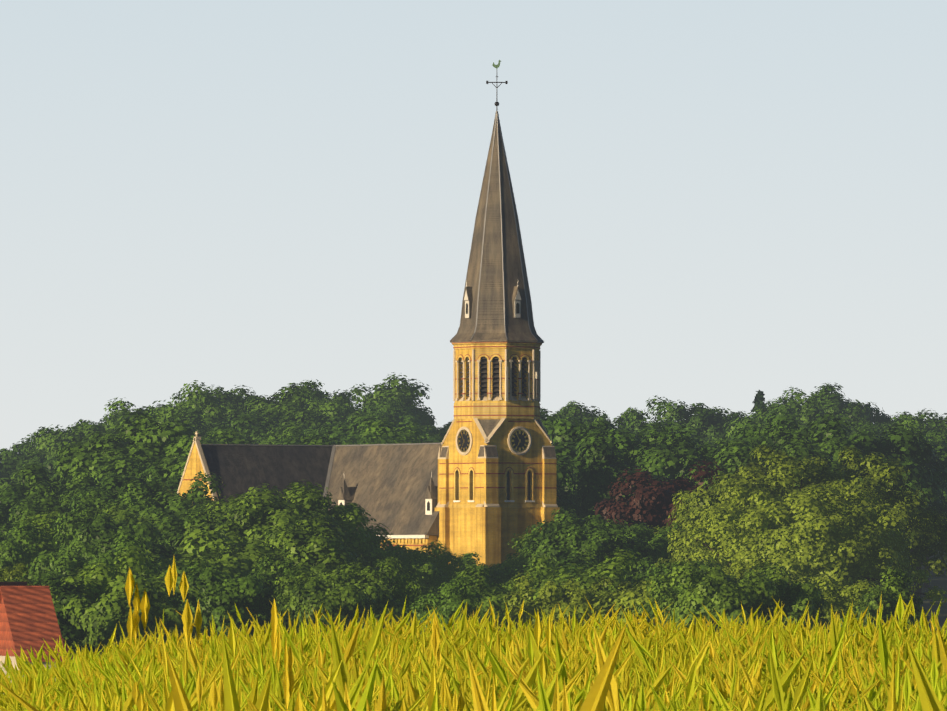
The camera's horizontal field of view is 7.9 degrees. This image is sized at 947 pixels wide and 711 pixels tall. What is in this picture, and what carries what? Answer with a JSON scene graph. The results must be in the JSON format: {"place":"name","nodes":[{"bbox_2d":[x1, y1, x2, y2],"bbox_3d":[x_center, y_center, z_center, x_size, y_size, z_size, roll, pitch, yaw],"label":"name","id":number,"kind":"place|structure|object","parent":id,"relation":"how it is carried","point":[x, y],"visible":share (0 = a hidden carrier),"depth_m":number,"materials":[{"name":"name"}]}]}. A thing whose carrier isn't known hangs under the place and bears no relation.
{"place":"outdoors","nodes":[
{"label":"outdoors","id":0,"kind":"place"},
{"bbox_2d":[0,557,946,710],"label":"meadow grass","id":1,"kind":"structure","parent":0,"point":[540,666],"depth_m":26.12,"materials":[{"name":"yellow plant"}]},
{"bbox_2d":[0,0,946,452],"label":"sky","id":2,"kind":"structure","parent":0,"point":[721,203],"materials":[{"name":"white"}]},
{"bbox_2d":[836,550,946,633],"bbox_3d":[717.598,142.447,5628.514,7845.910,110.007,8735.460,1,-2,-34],"label":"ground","id":3,"kind":"structure","parent":0,"point":[940,581],"depth_m":763.77,"materials":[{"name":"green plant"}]},
{"bbox_2d":[0,487,25,523],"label":"poplar tree","id":4,"kind":"object","parent":3,"relation":"on","point":[8,498],"visible":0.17,"depth_m":655.40,"materials":[{"name":"green plant"}]},
{"bbox_2d":[0,452,28,477],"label":"oak tree","id":5,"kind":"object","parent":3,"relation":"on","point":[8,464],"visible":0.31,"depth_m":932.16,"materials":[{"name":"green plant"}]},
{"bbox_2d":[0,562,42,585],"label":"willow tree","id":6,"kind":"object","parent":3,"relation":"on","point":[7,573],"visible":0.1,"depth_m":457.39,"materials":[{"name":"green plant"}]},
{"bbox_2d":[0,521,51,579],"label":"oak tree","id":7,"kind":"object","parent":3,"relation":"on","point":[11,553],"visible":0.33,"depth_m":560.02,"materials":[{"name":"green plant"}]},
{"bbox_2d":[2,463,56,504],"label":"poplar tree","id":8,"kind":"object","parent":3,"relation":"on","point":[33,474],"visible":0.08,"depth_m":665.69,"materials":[{"name":"green plant"}]},
{"bbox_2d":[0,586,64,681],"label":"house","id":9,"kind":"structure","parent":3,"relation":"on","point":[28,619],"depth_m":429.79,"materials":[{"name":"tile"}]},
{"bbox_2d":[7,480,58,528],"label":"poplar tree","id":10,"kind":"object","parent":3,"relation":"on","point":[39,490],"visible":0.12,"depth_m":642.29,"materials":[{"name":"green plant"}]},
{"bbox_2d":[12,550,54,581],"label":"tree","id":11,"kind":"object","parent":3,"relation":"on","point":[39,568],"visible":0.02,"depth_m":519.38,"materials":[{"name":"green plant"}]},
{"bbox_2d":[4,493,73,539],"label":"lime tree","id":12,"kind":"object","parent":3,"relation":"on","point":[33,509],"visible":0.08,"depth_m":600.28,"materials":[{"name":"green plant"}]},
{"bbox_2d":[0,511,81,572],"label":"oak tree","id":13,"kind":"object","parent":3,"relation":"on","point":[45,541],"visible":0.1,"depth_m":563.60,"materials":[{"name":"green plant"}]},
{"bbox_2d":[32,571,102,655],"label":"oak tree","id":14,"kind":"object","parent":3,"relation":"on","point":[56,584],"visible":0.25,"depth_m":454.01,"materials":[{"name":"green plant"}]},
{"bbox_2d":[37,540,102,586],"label":"oak tree","id":15,"kind":"object","parent":3,"relation":"on","point":[65,564],"visible":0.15,"depth_m":514.44,"materials":[{"name":"green plant"}]},
{"bbox_2d":[60,467,99,495],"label":"poplar tree","id":16,"kind":"object","parent":3,"relation":"on","point":[80,478],"visible":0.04,"depth_m":646.12,"materials":[{"name":"green plant"}]},
{"bbox_2d":[29,411,134,465],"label":"oak tree","id":17,"kind":"object","parent":3,"relation":"on","point":[50,440],"visible":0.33,"depth_m":940.34,"materials":[{"name":"green plant"}]},
{"bbox_2d":[76,486,114,518],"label":"poplar tree","id":18,"kind":"object","parent":3,"relation":"on","point":[97,499],"visible":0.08,"depth_m":604.52,"materials":[{"name":"green plant"}]},
{"bbox_2d":[50,429,155,503],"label":"lime tree","id":19,"kind":"object","parent":3,"relation":"on","point":[90,460],"visible":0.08,"depth_m":670.51,"materials":[{"name":"green plant"}]},
{"bbox_2d":[50,504,164,570],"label":"oak tree","id":20,"kind":"object","parent":3,"relation":"on","point":[102,529],"visible":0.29,"depth_m":554.25,"materials":[{"name":"green plant"}]},
{"bbox_2d":[38,545,178,651],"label":"tree","id":21,"kind":"object","parent":3,"relation":"on","point":[101,578],"visible":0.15,"depth_m":458.80,"materials":[{"name":"green plant"}]},
{"bbox_2d":[70,397,166,434],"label":"oak tree","id":22,"kind":"object","parent":3,"relation":"on","point":[116,404],"visible":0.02,"depth_m":944.25,"materials":[{"name":"green plant"}]},
{"bbox_2d":[89,531,162,584],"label":"oak tree","id":23,"kind":"object","parent":3,"relation":"on","point":[128,540],"visible":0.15,"depth_m":514.65,"materials":[{"name":"green plant"}]},
{"bbox_2d":[67,473,185,516],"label":"lime tree","id":24,"kind":"object","parent":3,"relation":"on","point":[114,486],"visible":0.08,"depth_m":607.94,"materials":[{"name":"green plant"}]},
{"bbox_2d":[93,451,165,494],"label":"lime tree","id":25,"kind":"object","parent":3,"relation":"on","point":[129,470],"visible":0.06,"depth_m":651.88,"materials":[{"name":"green plant"}]},
{"bbox_2d":[80,501,183,534],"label":"oak tree","id":26,"kind":"object","parent":3,"relation":"on","point":[122,514],"visible":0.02,"depth_m":570.74,"materials":[{"name":"green plant"}]},
{"bbox_2d":[49,572,219,661],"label":"tree","id":27,"kind":"object","parent":3,"relation":"on","point":[102,617],"visible":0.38,"depth_m":452.39,"materials":[{"name":"green plant"}]},
{"bbox_2d":[78,408,195,468],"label":"lime tree","id":28,"kind":"object","parent":3,"relation":"on","point":[153,440],"visible":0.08,"depth_m":672.60,"materials":[{"name":"green plant"}]},
{"bbox_2d":[100,470,226,521],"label":"oak tree","id":29,"kind":"object","parent":3,"relation":"on","point":[167,500],"visible":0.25,"depth_m":603.86,"materials":[{"name":"green plant"}]},
{"bbox_2d":[122,503,208,539],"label":"oak tree","id":30,"kind":"object","parent":3,"relation":"on","point":[178,523],"visible":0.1,"depth_m":566.60,"materials":[{"name":"green plant"}]},
{"bbox_2d":[147,453,187,483],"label":"lime tree","id":31,"kind":"object","parent":3,"relation":"on","point":[171,466],"visible":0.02,"depth_m":644.46,"materials":[{"name":"green plant"}]},
{"bbox_2d":[165,434,194,461],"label":"poplar tree","id":32,"kind":"object","parent":3,"relation":"on","point":[181,447],"visible":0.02,"depth_m":667.41,"materials":[{"name":"green plant"}]},
{"bbox_2d":[143,380,226,430],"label":"oak tree","id":33,"kind":"object","parent":3,"relation":"on","point":[210,406],"visible":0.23,"depth_m":923.94,"materials":[{"name":"green plant"}]},
{"bbox_2d":[139,547,239,577],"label":"tree","id":34,"kind":"object","parent":3,"relation":"on","point":[164,563],"depth_m":521.56,"materials":[{"name":"green plant"}]},
{"bbox_2d":[166,406,214,431],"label":"oak tree","id":35,"kind":"object","parent":3,"relation":"on","point":[192,419],"visible":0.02,"depth_m":894.04,"materials":[{"name":"green plant"}]},
{"bbox_2d":[154,509,239,553],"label":"lime tree","id":36,"kind":"object","parent":3,"relation":"on","point":[173,537],"visible":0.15,"depth_m":549.22,"materials":[{"name":"green plant"}]},
{"bbox_2d":[173,386,243,415],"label":"lime tree","id":37,"kind":"object","parent":3,"relation":"on","point":[222,397],"visible":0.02,"depth_m":974.82,"materials":[{"name":"green plant"}]},
{"bbox_2d":[164,558,278,636],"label":"oak tree","id":38,"kind":"object","parent":3,"relation":"on","point":[224,592],"visible":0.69,"depth_m":473.71,"materials":[{"name":"green plant"}]},
{"bbox_2d":[193,425,255,443],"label":"lime tree","id":39,"kind":"object","parent":3,"relation":"on","point":[228,437],"visible":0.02,"depth_m":742.93,"materials":[{"name":"green plant"}]},
{"bbox_2d":[187,411,281,439],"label":"oak tree","id":40,"kind":"object","parent":3,"relation":"on","point":[247,431],"visible":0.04,"depth_m":870.01,"materials":[{"name":"green plant"}]},
{"bbox_2d":[188,483,306,538],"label":"oak tree","id":41,"kind":"object","parent":3,"relation":"on","point":[214,515],"visible":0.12,"depth_m":552.36,"materials":[{"name":"green plant"}]},
{"bbox_2d":[171,522,355,579],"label":"tree","id":42,"kind":"object","parent":3,"relation":"on","point":[244,564],"visible":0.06,"depth_m":527.00,"materials":[{"name":"green plant"}]},
{"bbox_2d":[230,382,311,424],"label":"lime tree","id":43,"kind":"object","parent":3,"relation":"on","point":[285,404],"visible":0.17,"depth_m":939.23,"materials":[{"name":"green plant"}]},
{"bbox_2d":[243,554,305,644],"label":"willow tree","id":44,"kind":"object","parent":3,"relation":"on","point":[267,579],"visible":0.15,"depth_m":478.00,"materials":[{"name":"green plant"}]},
{"bbox_2d":[261,421,309,442],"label":"lime tree","id":45,"kind":"object","parent":3,"relation":"on","point":[300,432],"visible":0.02,"depth_m":816.58,"materials":[{"name":"green plant"}]},
{"bbox_2d":[214,482,364,564],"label":"oak tree","id":46,"kind":"object","parent":3,"relation":"on","point":[258,517],"visible":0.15,"depth_m":545.35,"materials":[{"name":"green plant"}]},
{"bbox_2d":[252,515,359,582],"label":"lime tree","id":47,"kind":"object","parent":3,"relation":"on","point":[312,551],"visible":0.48,"depth_m":513.07,"materials":[{"name":"green plant"}]},
{"bbox_2d":[279,406,337,430],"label":"lime tree","id":48,"kind":"object","parent":3,"relation":"on","point":[306,419],"visible":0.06,"depth_m":905.29,"materials":[{"name":"green plant"}]},
{"bbox_2d":[279,480,364,527],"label":"lime tree","id":49,"kind":"object","parent":3,"relation":"on","point":[334,510],"visible":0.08,"depth_m":556.08,"materials":[{"name":"green plant"}]},
{"bbox_2d":[273,568,377,638],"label":"oak tree","id":50,"kind":"object","parent":3,"relation":"on","point":[315,592],"visible":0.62,"depth_m":466.09,"materials":[{"name":"green plant"}]},
{"bbox_2d":[304,397,366,429],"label":"oak tree","id":51,"kind":"object","parent":3,"relation":"on","point":[333,408],"visible":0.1,"depth_m":957.61,"materials":[{"name":"green plant"}]},
{"bbox_2d":[304,383,396,419],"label":"oak tree","id":52,"kind":"object","parent":3,"relation":"on","point":[346,395],"visible":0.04,"depth_m":973.65,"materials":[{"name":"green plant"}]},
{"bbox_2d":[334,505,384,554],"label":"oak tree","id":53,"kind":"object","parent":3,"relation":"on","point":[354,528],"visible":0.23,"depth_m":552.63,"materials":[{"name":"green plant"}]},
{"bbox_2d":[317,410,405,441],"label":"lime tree","id":54,"kind":"object","parent":3,"relation":"on","point":[342,429],"visible":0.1,"depth_m":820.06,"materials":[{"name":"green plant"}]},
{"bbox_2d":[176,60,559,565],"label":"church","id":55,"kind":"structure","parent":3,"relation":"on","point":[480,479],"depth_m":598.66,"materials":[{"name":"yellow brick"}]},
{"bbox_2d":[315,557,426,631],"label":"oak tree","id":56,"kind":"object","parent":3,"relation":"on","point":[347,574],"visible":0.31,"depth_m":479.07,"materials":[{"name":"green plant"}]},
{"bbox_2d":[341,523,404,581],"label":"oak tree","id":57,"kind":"object","parent":3,"relation":"on","point":[372,556],"visible":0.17,"depth_m":549.64,"materials":[{"name":"green plant"}]},
{"bbox_2d":[354,417,402,444],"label":"oak tree","id":58,"kind":"object","parent":3,"relation":"on","point":[376,427],"depth_m":746.70,"materials":[{"name":"green plant"}]},
{"bbox_2d":[362,396,421,430],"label":"oak tree","id":59,"kind":"object","parent":3,"relation":"on","point":[386,403],"visible":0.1,"depth_m":955.99,"materials":[{"name":"green plant"}]},
{"bbox_2d":[355,372,436,424],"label":"lime tree","id":60,"kind":"object","parent":3,"relation":"on","point":[408,397],"visible":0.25,"depth_m":984.40,"materials":[{"name":"green plant"}]},
{"bbox_2d":[359,420,440,443],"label":"lime tree","id":61,"kind":"object","parent":3,"relation":"on","point":[411,436],"depth_m":777.88,"materials":[{"name":"green plant"}]},
{"bbox_2d":[380,540,463,596],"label":"oak tree","id":62,"kind":"object","parent":3,"relation":"on","point":[436,577],"visible":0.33,"depth_m":554.29,"materials":[{"name":"green plant"}]},
{"bbox_2d":[406,576,506,634],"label":"willow tree","id":63,"kind":"object","parent":3,"relation":"on","point":[447,606],"visible":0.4,"depth_m":463.42,"materials":[{"name":"green plant"}]},
{"bbox_2d":[447,563,511,631],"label":"oak tree","id":64,"kind":"object","parent":3,"relation":"on","point":[494,593],"visible":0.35,"depth_m":486.07,"materials":[{"name":"green plant"}]},
{"bbox_2d":[488,532,537,582],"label":"oak tree","id":65,"kind":"object","parent":3,"relation":"on","point":[510,561],"visible":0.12,"depth_m":566.62,"materials":[{"name":"green plant"}]},
{"bbox_2d":[500,553,559,622],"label":"oak tree","id":66,"kind":"object","parent":3,"relation":"on","point":[540,568],"visible":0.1,"depth_m":491.93,"materials":[{"name":"green plant"}]},
{"bbox_2d":[502,571,609,635],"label":"oak tree","id":67,"kind":"object","parent":3,"relation":"on","point":[549,598],"visible":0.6,"depth_m":468.34,"materials":[{"name":"green plant"}]},
{"bbox_2d":[516,520,602,569],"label":"lime tree","id":68,"kind":"object","parent":3,"relation":"on","point":[557,540],"visible":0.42,"depth_m":548.97,"materials":[{"name":"green plant"}]},
{"bbox_2d":[510,550,632,583],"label":"tree","id":69,"kind":"object","parent":3,"relation":"on","point":[578,559],"visible":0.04,"depth_m":524.68,"materials":[{"name":"green plant"}]},
{"bbox_2d":[556,455,587,521],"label":"lime tree","id":70,"kind":"object","parent":3,"relation":"on","point":[569,499],"visible":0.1,"depth_m":631.00,"materials":[{"name":"green plant"}]},
{"bbox_2d":[548,402,605,424],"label":"lime tree","id":71,"kind":"object","parent":3,"relation":"on","point":[586,414],"visible":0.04,"depth_m":948.85,"materials":[{"name":"green plant"}]},
{"bbox_2d":[525,506,654,544],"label":"oak tree","id":72,"kind":"object","parent":3,"relation":"on","point":[561,516],"visible":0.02,"depth_m":570.25,"materials":[{"name":"green plant"}]},
{"bbox_2d":[524,546,669,600],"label":"tree","id":73,"kind":"object","parent":3,"relation":"on","point":[615,571],"visible":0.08,"depth_m":480.79,"materials":[{"name":"green plant"}]},
{"bbox_2d":[585,576,635,612],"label":"willow tree","id":74,"kind":"object","parent":3,"relation":"on","point":[622,585],"visible":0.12,"depth_m":474.26,"materials":[{"name":"green plant"}]},
{"bbox_2d":[540,409,682,463],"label":"oak tree","id":75,"kind":"object","parent":3,"relation":"on","point":[567,434],"visible":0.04,"depth_m":663.82,"materials":[{"name":"green plant"}]},
{"bbox_2d":[556,426,674,526],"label":"oak tree","id":76,"kind":"object","parent":3,"relation":"on","point":[596,475],"visible":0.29,"depth_m":636.84,"materials":[{"name":"green plant"}]},
{"bbox_2d":[583,518,660,579],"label":"lime tree","id":77,"kind":"object","parent":3,"relation":"on","point":[615,538],"visible":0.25,"depth_m":557.07,"materials":[{"name":"green plant"}]},
{"bbox_2d":[581,562,703,640],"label":"tree","id":78,"kind":"object","parent":3,"relation":"on","point":[627,599],"visible":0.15,"depth_m":467.70,"materials":[{"name":"green plant"}]},
{"bbox_2d":[604,419,681,496],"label":"oak tree","id":79,"kind":"object","parent":3,"relation":"on","point":[625,448],"visible":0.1,"depth_m":658.30,"materials":[{"name":"green plant"}]},
{"bbox_2d":[620,525,674,569],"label":"lime tree","id":80,"kind":"object","parent":3,"relation":"on","point":[660,540],"visible":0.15,"depth_m":564.00,"materials":[{"name":"green plant"}]},
{"bbox_2d":[592,459,724,532],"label":"copper beech","id":81,"kind":"object","parent":3,"relation":"on","point":[650,505],"visible":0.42,"depth_m":595.91,"materials":[{"name":"brown plant"}]},
{"bbox_2d":[625,560,696,626],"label":"willow tree","id":82,"kind":"object","parent":3,"relation":"on","point":[679,585],"visible":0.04,"depth_m":464.49,"materials":[{"name":"green plant"}]},
{"bbox_2d":[627,434,721,481],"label":"lime tree","id":83,"kind":"object","parent":3,"relation":"on","point":[679,459],"visible":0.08,"depth_m":656.52,"materials":[{"name":"green plant"}]},
{"bbox_2d":[619,395,747,440],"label":"oak tree","id":84,"kind":"object","parent":3,"relation":"on","point":[703,421],"visible":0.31,"depth_m":929.40,"materials":[{"name":"green plant"}]},
{"bbox_2d":[648,505,749,574],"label":"willow tree","id":85,"kind":"object","parent":3,"relation":"on","point":[680,550],"visible":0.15,"depth_m":549.91,"materials":[{"name":"green plant"}]},
{"bbox_2d":[645,558,778,636],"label":"bush","id":86,"kind":"object","parent":3,"relation":"on","point":[711,589],"visible":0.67,"depth_m":453.29,"materials":[{"name":"green plant"}]},
{"bbox_2d":[660,424,767,465],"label":"oak tree","id":87,"kind":"object","parent":3,"relation":"on","point":[706,453],"visible":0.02,"depth_m":662.46,"materials":[{"name":"green plant"}]},
{"bbox_2d":[648,462,795,535],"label":"willow tree","id":88,"kind":"object","parent":3,"relation":"on","point":[693,515],"visible":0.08,"depth_m":570.83,"materials":[{"name":"green plant"}]},
{"bbox_2d":[675,436,784,492],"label":"oak tree","id":89,"kind":"object","parent":3,"relation":"on","point":[734,459],"visible":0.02,"depth_m":637.47,"materials":[{"name":"green plant"}]},
{"bbox_2d":[677,483,838,572],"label":"willow tree","id":90,"kind":"object","parent":3,"relation":"on","point":[726,539],"visible":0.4,"depth_m":545.96,"materials":[{"name":"green plant"}]},
{"bbox_2d":[731,411,805,462],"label":"lime tree","id":91,"kind":"object","parent":3,"relation":"on","point":[747,433],"visible":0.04,"depth_m":668.21,"materials":[{"name":"green plant"}]},
{"bbox_2d":[686,444,854,531],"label":"willow tree","id":92,"kind":"object","parent":3,"relation":"on","point":[783,474],"visible":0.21,"depth_m":564.69,"materials":[{"name":"green plant"}]},
{"bbox_2d":[722,394,833,439],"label":"oak tree","id":93,"kind":"object","parent":3,"relation":"on","point":[807,413],"visible":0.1,"depth_m":910.68,"materials":[{"name":"green plant"}]},
{"bbox_2d":[727,558,830,645],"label":"bush","id":94,"kind":"object","parent":3,"relation":"on","point":[796,597],"visible":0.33,"depth_m":456.41,"materials":[{"name":"green plant"}]},
{"bbox_2d":[723,482,882,598],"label":"willow tree","id":95,"kind":"object","parent":3,"relation":"on","point":[795,546],"visible":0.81,"depth_m":541.37,"materials":[{"name":"green plant"}]},
{"bbox_2d":[756,432,858,486],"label":"lime tree","id":96,"kind":"object","parent":3,"relation":"on","point":[801,450],"visible":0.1,"depth_m":636.04,"materials":[{"name":"green plant"}]},
{"bbox_2d":[766,386,884,424],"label":"oak tree","id":97,"kind":"object","parent":3,"relation":"on","point":[866,413],"visible":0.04,"depth_m":976.35,"materials":[{"name":"green plant"}]},
{"bbox_2d":[755,415,912,502],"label":"oak tree","id":98,"kind":"object","parent":3,"relation":"on","point":[832,446],"visible":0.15,"depth_m":657.22,"materials":[{"name":"green plant"}]},
{"bbox_2d":[799,382,871,423],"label":"oak tree","id":99,"kind":"object","parent":3,"relation":"on","point":[834,404],"visible":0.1,"depth_m":968.75,"materials":[{"name":"green plant"}]},
{"bbox_2d":[804,574,879,632],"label":"bush","id":100,"kind":"object","parent":3,"relation":"on","point":[848,595],"visible":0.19,"depth_m":468.29,"materials":[{"name":"green plant"}]},
{"bbox_2d":[767,456,919,596],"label":"willow tree","id":101,"kind":"object","parent":3,"relation":"on","point":[824,466],"visible":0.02,"depth_m":568.63,"materials":[{"name":"green plant"}]},
{"bbox_2d":[780,478,946,605],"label":"willow tree","id":102,"kind":"object","parent":3,"relation":"on","point":[888,549],"visible":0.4,"depth_m":545.17,"materials":[{"name":"green plant"}]},
{"bbox_2d":[805,411,946,583],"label":"oak tree","id":103,"kind":"object","parent":3,"relation":"on","point":[912,445],"visible":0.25,"depth_m":657.91,"materials":[{"name":"green plant"}]},
{"bbox_2d":[808,445,946,576],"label":"willow tree","id":104,"kind":"object","parent":3,"relation":"on","point":[927,529],"visible":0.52,"depth_m":568.22,"materials":[{"name":"green plant"}]},
{"bbox_2d":[830,566,936,636],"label":"oak tree","id":105,"kind":"object","parent":3,"relation":"on","point":[892,588],"visible":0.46,"depth_m":454.36,"materials":[{"name":"green plant"}]},
{"bbox_2d":[917,408,946,432],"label":"lime tree","id":106,"kind":"object","parent":3,"relation":"on","point":[933,423],"visible":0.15,"depth_m":955.62,"materials":[{"name":"green plant"}]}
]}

